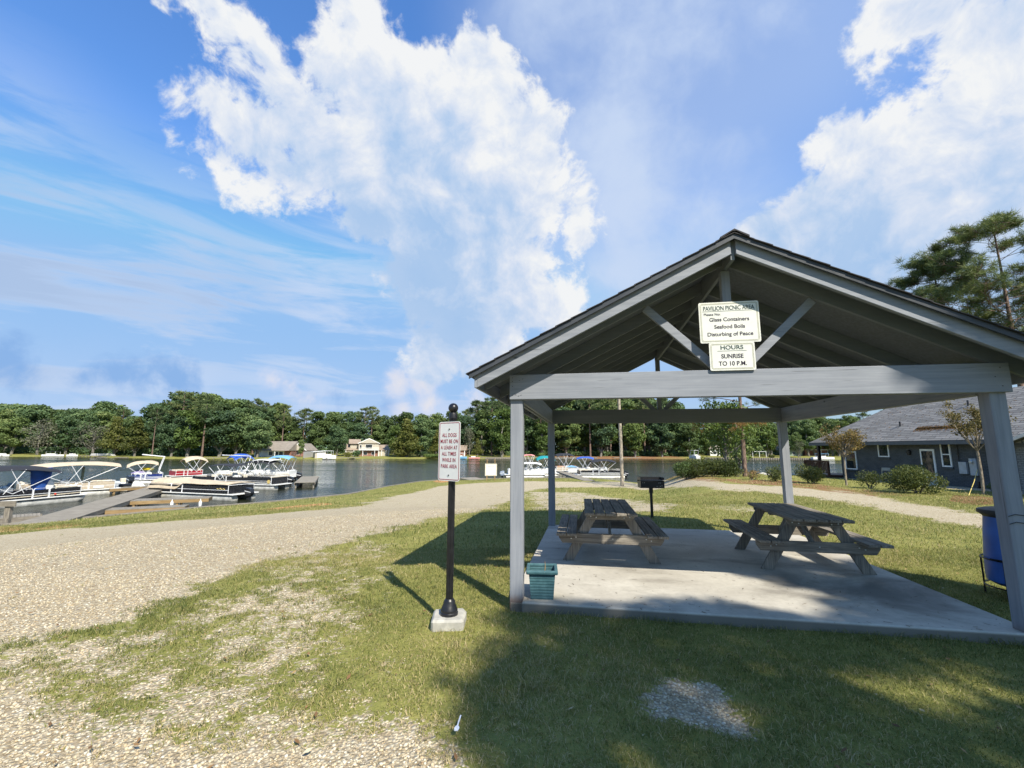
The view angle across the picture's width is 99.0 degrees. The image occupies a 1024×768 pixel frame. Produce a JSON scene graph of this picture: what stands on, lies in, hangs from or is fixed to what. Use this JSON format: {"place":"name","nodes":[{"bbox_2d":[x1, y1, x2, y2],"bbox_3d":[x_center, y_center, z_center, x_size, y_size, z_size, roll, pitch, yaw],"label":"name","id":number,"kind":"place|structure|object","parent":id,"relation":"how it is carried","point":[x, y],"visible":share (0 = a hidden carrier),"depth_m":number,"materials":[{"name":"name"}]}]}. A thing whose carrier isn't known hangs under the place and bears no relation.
{"place":"outdoors","nodes":[
{"label":"outdoors","id":0,"kind":"place"},
{"bbox_2d":[0,508,634,570],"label":"gravel","id":1,"kind":"structure","parent":0,"point":[168,538],"depth_m":8.13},
{"bbox_2d":[0,570,762,767],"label":"gravel","id":2,"kind":"structure","parent":0,"point":[167,762],"depth_m":3.05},
{"bbox_2d":[0,457,842,515],"bbox_3d":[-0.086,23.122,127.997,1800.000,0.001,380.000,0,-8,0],"label":"water","id":3,"kind":"structure","parent":0,"point":[340,476],"depth_m":84.21,"materials":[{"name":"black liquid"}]},
{"bbox_2d":[0,465,86,508],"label":"pontoon boat","id":4,"kind":"object","parent":3,"relation":"on","point":[52,493],"visible":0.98,"depth_m":32.12,"materials":[{"name":"metal"}]},
{"bbox_2d":[30,467,52,490],"bbox_3d":[-35.463,7.262,32.871,1.190,1.906,1.178,0,-8,0],"label":"blue cover","id":5,"kind":"object","parent":4,"relation":"in","point":[36,477],"visible":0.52,"depth_m":32.52,"materials":[{"name":"fabric"}]},
{"bbox_2d":[16,461,120,495],"bbox_3d":[-38.897,8.412,38.356,2.600,3.125,6.963,-6,-11,38],"label":"pontoon boat","id":6,"kind":"object","parent":3,"relation":"on","point":[96,486],"visible":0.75,"depth_m":38.72,"materials":[{"name":"metal"}]},
{"bbox_2d":[10,487,161,524],"bbox_3d":[-27.671,8.903,30.925,1.900,1.650,23.219,4,-9,-26],"label":"dock","id":7,"kind":"object","parent":3,"relation":"in","point":[98,507],"visible":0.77,"depth_m":26.07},
{"bbox_2d":[103,504,188,514],"bbox_3d":[-22.776,8.373,26.860,4.499,1.550,1.200,4,-9,-25],"label":"dock","id":8,"kind":"object","parent":3,"relation":"in","point":[116,510],"visible":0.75,"depth_m":26.61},
{"bbox_2d":[127,454,165,483],"bbox_3d":[-42.915,10.089,51.510,3.944,3.610,2.500,7,-11,-40],"label":"pontoon boat","id":9,"kind":"object","parent":3,"relation":"on","point":[143,476],"visible":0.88,"depth_m":50.73,"materials":[{"name":"metal"}]},
{"bbox_2d":[129,496,212,506],"bbox_3d":[-24.330,8.978,31.177,4.637,1.600,1.500,4,-9,-25],"label":"dock","id":10,"kind":"object","parent":3,"relation":"in","point":[176,500],"visible":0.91,"depth_m":30.85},
{"bbox_2d":[165,456,207,477],"bbox_3d":[-43.904,11.381,59.005,2.500,3.230,4.184,-6,-10,36],"label":"pontoon boat","id":11,"kind":"object","parent":3,"relation":"on","point":[187,472],"visible":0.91,"depth_m":58.48,"materials":[{"name":"metal"}]},
{"bbox_2d":[146,477,258,500],"bbox_3d":[-26.220,9.121,37.156,10.613,2.145,2.560,-2,-9,17],"label":"pontoon boat","id":12,"kind":"object","parent":3,"relation":"on","point":[169,487],"visible":0.95,"depth_m":36.22,"materials":[{"name":"metal"}]},
{"bbox_2d":[215,454,253,474],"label":"pontoon boat","id":13,"kind":"object","parent":3,"relation":"on","point":[241,456],"visible":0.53,"depth_m":55.95,"materials":[{"name":"metal"}]},
{"bbox_2d":[192,464,291,489],"bbox_3d":[-28.674,9.799,46.133,10.476,2.720,2.500,-1,-9,10],"label":"pontoon boat","id":14,"kind":"object","parent":3,"relation":"on","point":[268,482],"visible":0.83,"depth_m":45.09,"materials":[{"name":"metal"}]},
{"bbox_2d":[217,459,293,484],"bbox_3d":[-29.561,10.378,50.362,9.423,3.481,2.500,-1,-8,6],"label":"pontoon boat","id":15,"kind":"object","parent":3,"relation":"on","point":[268,462],"visible":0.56,"depth_m":49.64,"materials":[{"name":"metal"}]},
{"bbox_2d":[241,455,301,479],"bbox_3d":[-31.415,11.244,57.287,7.712,3.771,2.500,1,-8,-3],"label":"pontoon boat","id":16,"kind":"object","parent":3,"relation":"on","point":[293,472],"visible":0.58,"depth_m":56.92,"materials":[{"name":"metal"}]},
{"bbox_2d":[500,462,545,477],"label":"pontoon boat","id":17,"kind":"object","parent":3,"relation":"on","point":[536,472],"visible":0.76,"depth_m":63.05,"materials":[{"name":"metal"}]},
{"bbox_2d":[575,459,628,478],"bbox_3d":[13.133,12.660,64.065,7.896,3.271,2.500,1,-8,-3],"label":"pontoon boat","id":18,"kind":"object","parent":3,"relation":"on","point":[600,473],"visible":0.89,"depth_m":62.90,"materials":[{"name":"metal"}]},
{"bbox_2d":[0,449,1023,767],"bbox_3d":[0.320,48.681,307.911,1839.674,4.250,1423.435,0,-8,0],"label":"ground","id":19,"kind":"structure","parent":0,"point":[482,493],"depth_m":3.74,"materials":[{"name":"plant"}]},
{"bbox_2d":[0,416,31,453],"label":"oak tree","id":20,"kind":"object","parent":19,"relation":"on","point":[10,440],"visible":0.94,"depth_m":194.97,"materials":[{"name":"green plant"}]},
{"bbox_2d":[2,408,51,452],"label":"oak tree","id":21,"kind":"object","parent":19,"relation":"on","point":[32,414],"visible":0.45,"depth_m":208.32,"materials":[{"name":"green plant"}]},
{"bbox_2d":[17,418,61,454],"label":"bald tree","id":22,"kind":"object","parent":19,"relation":"on","point":[39,436],"visible":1,"depth_m":194.42,"materials":[{"name":"grey plant"}]},
{"bbox_2d":[53,415,86,453],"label":"oak tree","id":23,"kind":"object","parent":19,"relation":"on","point":[66,435],"visible":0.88,"depth_m":200.49,"materials":[{"name":"green plant"}]},
{"bbox_2d":[71,410,102,452],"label":"oak tree","id":24,"kind":"object","parent":19,"relation":"on","point":[86,416],"visible":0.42,"depth_m":208.56,"materials":[{"name":"green plant"}]},
{"bbox_2d":[70,422,109,453],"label":"bald tree","id":25,"kind":"object","parent":19,"relation":"on","point":[94,438],"visible":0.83,"depth_m":187.00,"materials":[{"name":"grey plant"}]},
{"bbox_2d":[86,411,122,447],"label":"oak tree","id":26,"kind":"object","parent":19,"relation":"on","point":[107,417],"visible":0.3,"depth_m":197.92,"materials":[{"name":"green plant"}]},
{"bbox_2d":[94,416,132,454],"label":"cypress tree","id":27,"kind":"object","parent":19,"relation":"on","point":[115,441],"visible":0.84,"depth_m":182.21,"materials":[{"name":"green plant"}]},
{"bbox_2d":[92,400,134,429],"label":"oak tree","id":28,"kind":"object","parent":19,"relation":"on","point":[103,406],"visible":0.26,"depth_m":229.74,"materials":[{"name":"green plant"}]},
{"bbox_2d":[0,446,240,456],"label":"undergrowth","id":29,"kind":"object","parent":19,"relation":"on","point":[160,451],"visible":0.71,"depth_m":185.28,"materials":[{"name":"green plant"}]},
{"bbox_2d":[117,416,151,455],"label":"cypress tree","id":30,"kind":"object","parent":19,"relation":"on","point":[133,442],"visible":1,"depth_m":176.52,"materials":[{"name":"green plant"}]},
{"bbox_2d":[145,398,195,447],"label":"oak tree","id":31,"kind":"object","parent":19,"relation":"on","point":[168,407],"visible":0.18,"depth_m":179.00,"materials":[{"name":"green plant"}]},
{"bbox_2d":[155,413,188,456],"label":"oak tree","id":32,"kind":"object","parent":19,"relation":"on","point":[173,423],"visible":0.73,"depth_m":170.34,"materials":[{"name":"green plant"}]},
{"bbox_2d":[163,389,202,454],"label":"pine tree","id":33,"kind":"object","parent":19,"relation":"on","point":[181,399],"visible":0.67,"depth_m":174.76,"materials":[{"name":"green plant"}]},
{"bbox_2d":[173,409,213,456],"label":"sweetgum tree","id":34,"kind":"object","parent":19,"relation":"on","point":[190,435],"visible":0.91,"depth_m":165.43,"materials":[{"name":"green plant"}]},
{"bbox_2d":[193,392,220,456],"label":"pine tree","id":35,"kind":"object","parent":19,"relation":"on","point":[202,401],"visible":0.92,"depth_m":166.27,"materials":[{"name":"green plant"}]},
{"bbox_2d":[201,409,243,456],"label":"oak tree","id":36,"kind":"object","parent":19,"relation":"on","point":[216,435],"visible":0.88,"depth_m":166.95,"materials":[{"name":"green plant"}]},
{"bbox_2d":[225,412,250,453],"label":"oak tree","id":37,"kind":"object","parent":19,"relation":"on","point":[239,439],"visible":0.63,"depth_m":170.49,"materials":[{"name":"green plant"}]},
{"bbox_2d":[243,419,272,456],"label":"oak tree","id":38,"kind":"object","parent":19,"relation":"on","point":[259,441],"visible":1,"depth_m":163.45,"materials":[{"name":"green plant"}]},
{"bbox_2d":[252,441,298,456],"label":"ranch house","id":39,"kind":"structure","parent":19,"relation":"on","point":[276,448],"depth_m":171.60,"materials":[{"name":"beige brick"}]},
{"bbox_2d":[268,411,292,440],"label":"oak tree","id":40,"kind":"object","parent":19,"relation":"on","point":[278,434],"visible":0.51,"depth_m":202.16,"materials":[{"name":"green plant"}]},
{"bbox_2d":[274,403,293,440],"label":"pine tree","id":41,"kind":"object","parent":19,"relation":"on","point":[283,408],"visible":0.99,"depth_m":187.36,"materials":[{"name":"green plant"}]},
{"bbox_2d":[0,478,598,525],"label":"grass strip","id":42,"kind":"object","parent":19,"relation":"on","point":[232,504],"visible":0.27,"depth_m":28.26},
{"bbox_2d":[0,501,16,522],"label":"timber rail","id":43,"kind":"object","parent":42,"relation":"on","point":[9,506],"visible":0.74,"depth_m":21.10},
{"bbox_2d":[303,411,332,447],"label":"oak tree","id":44,"kind":"object","parent":19,"relation":"on","point":[320,415],"visible":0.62,"depth_m":201.59,"materials":[{"name":"green plant"}]},
{"bbox_2d":[308,420,328,450],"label":"oak tree","id":45,"kind":"object","parent":19,"relation":"on","point":[320,442],"visible":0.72,"depth_m":200.69,"materials":[{"name":"green plant"}]},
{"bbox_2d":[321,411,347,446],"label":"oak tree","id":46,"kind":"object","parent":19,"relation":"on","point":[337,417],"visible":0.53,"depth_m":208.27,"materials":[{"name":"green plant"}]},
{"bbox_2d":[323,426,348,455],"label":"oak tree","id":47,"kind":"object","parent":19,"relation":"on","point":[337,437],"visible":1,"depth_m":177.92,"materials":[{"name":"green plant"}]},
{"bbox_2d":[340,411,364,443],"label":"oak tree","id":48,"kind":"object","parent":19,"relation":"on","point":[350,420],"visible":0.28,"depth_m":221.69,"materials":[{"name":"green plant"}]},
{"bbox_2d":[347,422,368,441],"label":"oak tree","id":49,"kind":"object","parent":19,"relation":"on","point":[361,429],"visible":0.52,"depth_m":209.14,"materials":[{"name":"green plant"}]},
{"bbox_2d":[344,438,390,455],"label":"two storey house","id":50,"kind":"structure","parent":19,"relation":"on","point":[369,447],"depth_m":186.05,"materials":[{"name":"beige"}]},
{"bbox_2d":[389,418,423,456],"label":"cypress tree","id":51,"kind":"object","parent":19,"relation":"on","point":[403,441],"visible":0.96,"depth_m":179.73,"materials":[{"name":"green plant"}]},
{"bbox_2d":[3,443,840,455],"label":"undergrowth","id":52,"kind":"object","parent":19,"relation":"on","point":[558,448],"visible":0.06,"depth_m":216.97,"materials":[{"name":"green plant"}]},
{"bbox_2d":[408,417,435,456],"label":"oak tree","id":53,"kind":"object","parent":19,"relation":"on","point":[421,430],"visible":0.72,"depth_m":182.74,"materials":[{"name":"green plant"}]},
{"bbox_2d":[431,608,466,631],"bbox_3d":[-0.621,2.352,4.327,0.344,0.140,0.344,1,-8,-7],"label":"concrete base","id":54,"kind":"object","parent":19,"relation":"on","point":[439,622],"visible":0.79,"depth_m":4.18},
{"bbox_2d":[438,403,460,617],"bbox_3d":[-0.625,1.245,4.489,0.302,2.103,0.176,-4,-9,26],"label":"sign post","id":55,"kind":"object","parent":54,"relation":"on","point":[449,454],"visible":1,"depth_m":4.46,"materials":[{"name":"metal"}]},
{"bbox_2d":[448,415,476,444],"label":"oak tree","id":56,"kind":"object","parent":19,"relation":"on","point":[464,420],"visible":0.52,"depth_m":198.46,"materials":[{"name":"green plant"}]},
{"bbox_2d":[470,410,490,454],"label":"oak tree","id":57,"kind":"object","parent":19,"relation":"on","point":[480,425],"visible":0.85,"depth_m":201.00,"materials":[{"name":"green plant"}]},
{"bbox_2d":[480,397,507,454],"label":"pine tree","id":58,"kind":"object","parent":19,"relation":"on","point":[489,404],"visible":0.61,"depth_m":203.12,"materials":[{"name":"green plant"}]},
{"bbox_2d":[2,472,991,525],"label":"grass","id":59,"kind":"structure","parent":19,"relation":"on","point":[474,480],"depth_m":25.51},
{"bbox_2d":[486,408,509,455],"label":"sweetgum tree","id":60,"kind":"object","parent":19,"relation":"on","point":[503,413],"visible":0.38,"depth_m":198.31,"materials":[{"name":"green plant"}]},
{"bbox_2d":[488,419,509,456],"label":"sweetgum tree","id":61,"kind":"object","parent":19,"relation":"on","point":[496,436],"visible":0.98,"depth_m":186.83,"materials":[{"name":"green plant"}]},
{"bbox_2d":[1,510,1021,767],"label":"fallen leaves","id":62,"kind":"object","parent":19,"relation":"on","point":[415,676],"visible":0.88,"depth_m":3.16,"materials":[{"name":"brown plant"}]},
{"bbox_2d":[509,415,543,453],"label":"oak tree","id":63,"kind":"object","parent":19,"relation":"on","point":[529,430],"visible":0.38,"depth_m":201.22,"materials":[{"name":"green plant"}]},
{"bbox_2d":[533,423,547,452],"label":"sweetgum tree","id":64,"kind":"object","parent":19,"relation":"on","point":[541,442],"visible":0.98,"depth_m":193.34,"materials":[{"name":"green plant"}]},
{"bbox_2d":[555,424,580,455],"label":"oak tree","id":65,"kind":"object","parent":19,"relation":"on","point":[566,431],"visible":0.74,"depth_m":198.02,"materials":[{"name":"green plant"}]},
{"bbox_2d":[575,424,600,451],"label":"sweetgum tree","id":66,"kind":"object","parent":19,"relation":"on","point":[583,442],"visible":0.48,"depth_m":204.47,"materials":[{"name":"green plant"}]},
{"bbox_2d":[505,450,696,455],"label":"undergrowth","id":67,"kind":"object","parent":19,"relation":"on","point":[631,453],"visible":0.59,"depth_m":204.82,"materials":[{"name":"green plant"}]},
{"bbox_2d":[584,423,617,456],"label":"oak tree","id":68,"kind":"object","parent":19,"relation":"on","point":[601,437],"visible":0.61,"depth_m":197.04,"materials":[{"name":"green plant"}]},
{"bbox_2d":[617,399,623,486],"bbox_3d":[9.929,4.271,40.161,0.388,11.002,0.330,0,-8,0],"label":"utility pole","id":69,"kind":"object","parent":19,"relation":"on","point":[621,450],"visible":0.58,"depth_m":39.80,"materials":[{"name":"brown wood"}]},
{"bbox_2d":[610,399,647,450],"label":"oak tree","id":70,"kind":"object","parent":19,"relation":"on","point":[629,403],"visible":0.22,"depth_m":213.09,"materials":[{"name":"green plant"}]},
{"bbox_2d":[622,423,646,456],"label":"sweetgum tree","id":71,"kind":"object","parent":19,"relation":"on","point":[637,439],"visible":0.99,"depth_m":196.95,"materials":[{"name":"green plant"}]},
{"bbox_2d":[635,401,664,450],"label":"oak tree","id":72,"kind":"object","parent":19,"relation":"on","point":[648,432],"visible":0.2,"depth_m":213.75,"materials":[{"name":"green plant"}]},
{"bbox_2d":[637,477,667,517],"bbox_3d":[3.566,2.929,11.180,0.760,1.070,0.402,0,-8,4],"label":"park grill","id":73,"kind":"object","parent":19,"relation":"on","point":[650,483],"visible":0.98,"depth_m":11.10,"materials":[{"name":"black paint"}]},
{"bbox_2d":[648,423,675,456],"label":"oak tree","id":74,"kind":"object","parent":19,"relation":"on","point":[661,430],"visible":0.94,"depth_m":198.58,"materials":[{"name":"green plant"}]},
{"bbox_2d":[655,423,683,455],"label":"oak tree","id":75,"kind":"object","parent":19,"relation":"on","point":[674,429],"visible":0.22,"depth_m":209.19,"materials":[{"name":"green plant"}]},
{"bbox_2d":[672,461,696,479],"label":"hedge bush","id":76,"kind":"object","parent":19,"relation":"on","point":[682,470],"visible":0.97,"depth_m":31.72,"materials":[{"name":"green plant"}]},
{"bbox_2d":[677,423,699,456],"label":"oak tree","id":77,"kind":"object","parent":19,"relation":"on","point":[688,444],"visible":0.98,"depth_m":201.53,"materials":[{"name":"green plant"}]},
{"bbox_2d":[685,458,710,476],"bbox_3d":[13.414,6.136,31.992,1.891,1.485,1.869,6,-10,-35],"label":"hedge bush","id":78,"kind":"object","parent":19,"relation":"on","point":[699,467],"visible":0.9,"depth_m":31.63,"materials":[{"name":"green plant"}]},
{"bbox_2d":[699,456,723,476],"bbox_3d":[14.594,6.060,32.053,1.919,1.564,1.901,3,-9,-19],"label":"hedge bush","id":79,"kind":"object","parent":19,"relation":"on","point":[714,464],"visible":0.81,"depth_m":31.63,"materials":[{"name":"green plant"}]},
{"bbox_2d":[714,458,739,476],"bbox_3d":[15.544,6.107,31.976,1.816,1.459,1.880,4,-9,-26],"label":"hedge bush","id":80,"kind":"object","parent":19,"relation":"on","point":[730,468],"visible":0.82,"depth_m":31.52,"materials":[{"name":"green plant"}]},
{"bbox_2d":[691,397,766,476],"bbox_3d":[17.313,-0.206,34.139,7.953,15.322,8.810,0,-8,0],"label":"pine tree","id":81,"kind":"object","parent":19,"relation":"on","point":[743,457],"visible":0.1,"depth_m":33.09,"materials":[{"name":"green plant"}]},
{"bbox_2d":[692,399,766,475],"bbox_3d":[17.096,4.375,34.232,5.392,6.304,5.526,0,-8,0],"label":"river birch","id":82,"kind":"object","parent":19,"relation":"on","point":[725,431],"visible":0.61,"depth_m":34.16,"materials":[{"name":"green plant"}]},
{"bbox_2d":[718,424,765,472],"bbox_3d":[22.845,6.000,43.975,3.792,7.621,5.229,5,-10,-30],"label":"willow tree","id":83,"kind":"object","parent":19,"relation":"on","point":[736,457],"visible":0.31,"depth_m":43.21,"materials":[{"name":"green plant"}]},
{"bbox_2d":[755,423,776,456],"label":"sweetgum tree","id":84,"kind":"object","parent":19,"relation":"on","point":[769,443],"visible":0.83,"depth_m":200.72,"materials":[{"name":"green plant"}]},
{"bbox_2d":[511,525,1023,645],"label":"concrete pad","id":85,"kind":"object","parent":19,"relation":"on","point":[661,587],"visible":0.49,"depth_m":5.05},
{"bbox_2d":[526,563,557,599],"bbox_3d":[0.338,2.186,4.914,0.346,0.368,0.346,0,-8,4],"label":"trash can","id":86,"kind":"object","parent":85,"relation":"on","point":[542,579],"visible":1,"depth_m":4.78,"materials":[{"name":"teal plastic"}]},
{"bbox_2d":[556,499,668,563],"bbox_3d":[1.541,2.322,7.027,1.546,0.722,1.850,-1,-8,9],"label":"picnic table","id":87,"kind":"object","parent":85,"relation":"on","point":[619,514],"visible":1,"depth_m":6.45,"materials":[{"name":"wood"}]},
{"bbox_2d":[466,228,1023,632],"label":"picnic pavilion","id":88,"kind":"structure","parent":85,"relation":"on","point":[834,341],"depth_m":4.78,"materials":[{"name":"grey paint"}]},
{"bbox_2d":[698,300,760,343],"bbox_3d":[2.328,-0.664,4.685,0.605,0.450,0.007,-1,-9,10],"label":"picnic area sign","id":89,"kind":"object","parent":88,"relation":"attached to","point":[728,322],"visible":1,"depth_m":4.68,"materials":[{"name":"white metal"}]},
{"bbox_2d":[709,342,755,370],"bbox_3d":[2.333,-0.294,4.630,0.452,0.302,0.006,-1,-9,10],"label":"opening hours sign","id":90,"kind":"object","parent":88,"relation":"attached to","point":[733,356],"visible":1,"depth_m":4.63,"materials":[{"name":"white metal"}]},
{"bbox_2d":[723,502,893,574],"bbox_3d":[4.242,2.261,6.543,1.546,0.722,1.847,-1,-9,11],"label":"picnic table","id":91,"kind":"object","parent":85,"relation":"on","point":[811,525],"visible":1,"depth_m":6.00,"materials":[{"name":"wood"}]},
{"bbox_2d":[791,419,820,455],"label":"oak tree","id":92,"kind":"object","parent":19,"relation":"on","point":[802,425],"visible":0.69,"depth_m":206.88,"materials":[{"name":"green plant"}]},
{"bbox_2d":[792,463,825,482],"bbox_3d":[17.413,5.243,25.604,1.452,1.218,1.587,0,-8,0],"label":"shrub","id":93,"kind":"object","parent":19,"relation":"on","point":[811,474],"visible":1,"depth_m":25.38,"materials":[{"name":"green plant"}]},
{"bbox_2d":[804,460,842,477],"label":"deck","id":94,"kind":"structure","parent":19,"relation":"on","point":[824,467],"depth_m":32.46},
{"bbox_2d":[818,422,866,485],"bbox_3d":[18.317,3.856,23.955,2.294,3.548,2.197,7,-11,-40],"label":"crape myrtle","id":95,"kind":"object","parent":19,"relation":"on","point":[838,440],"visible":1,"depth_m":23.88,"materials":[{"name":"green plant"}]},
{"bbox_2d":[855,469,882,488],"bbox_3d":[17.818,4.770,21.814,1.145,0.995,1.108,-6,-10,36],"label":"shrub","id":96,"kind":"object","parent":19,"relation":"on","point":[871,477],"visible":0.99,"depth_m":21.75,"materials":[{"name":"green plant"}]},
{"bbox_2d":[878,464,948,493],"bbox_3d":[17.617,4.205,19.312,2.262,1.350,2.085,0,-8,0],"label":"shrub","id":97,"kind":"object","parent":19,"relation":"on","point":[912,477],"visible":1,"depth_m":18.99,"materials":[{"name":"green plant"}]},
{"bbox_2d":[809,386,1023,493],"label":"house","id":98,"kind":"structure","parent":19,"relation":"on","point":[918,434],"depth_m":25.92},
{"bbox_2d":[919,449,937,484],"bbox_3d":[23.936,4.787,25.116,0.087,2.080,0.878,0,-8,0],"label":"door","id":99,"kind":"structure","parent":98,"relation":"in","point":[927,456],"depth_m":25.05,"materials":[{"name":"white glass"}]},
{"bbox_2d":[939,444,953,468],"bbox_3d":[23.956,3.938,24.134,0.120,1.459,0.636,0,-8,0],"label":"window","id":100,"kind":"structure","parent":98,"relation":"in","point":[945,450],"depth_m":24.11,"materials":[{"name":"white glass"}]},
{"bbox_2d":[885,240,1023,328],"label":"pine tree","id":101,"kind":"object","parent":19,"relation":"on","point":[901,283],"visible":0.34,"depth_m":45.88,"materials":[{"name":"green plant"}]},
{"bbox_2d":[891,208,1023,386],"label":"pine tree","id":102,"kind":"object","parent":19,"relation":"on","point":[994,225],"visible":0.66,"depth_m":43.55,"materials":[{"name":"green plant"}]},
{"bbox_2d":[936,400,1016,494],"bbox_3d":[20.195,2.573,18.676,2.929,4.468,2.348,0,-8,0],"label":"crape myrtle","id":103,"kind":"object","parent":19,"relation":"on","point":[975,423],"visible":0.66,"depth_m":18.75,"materials":[{"name":"green plant"}]},
{"bbox_2d":[975,506,1008,601],"bbox_3d":[6.007,2.062,5.179,0.675,1.150,0.669,-4,-9,28],"label":"trash drum","id":104,"kind":"object","parent":19,"relation":"on","point":[993,563],"visible":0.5,"depth_m":5.23,"materials":[{"name":"blue plastic"}]},
{"bbox_2d":[0,545,1023,767],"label":"grass","id":105,"kind":"structure","parent":0,"point":[774,757],"depth_m":3.44,"materials":[{"name":"plant"}]},
{"bbox_2d":[0,491,1023,554],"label":"grass","id":106,"kind":"structure","parent":0,"point":[133,520],"depth_m":12.64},
{"bbox_2d":[0,0,1023,447],"label":"sky","id":107,"kind":"structure","parent":0,"point":[325,206],"materials":[{"name":"blue"}]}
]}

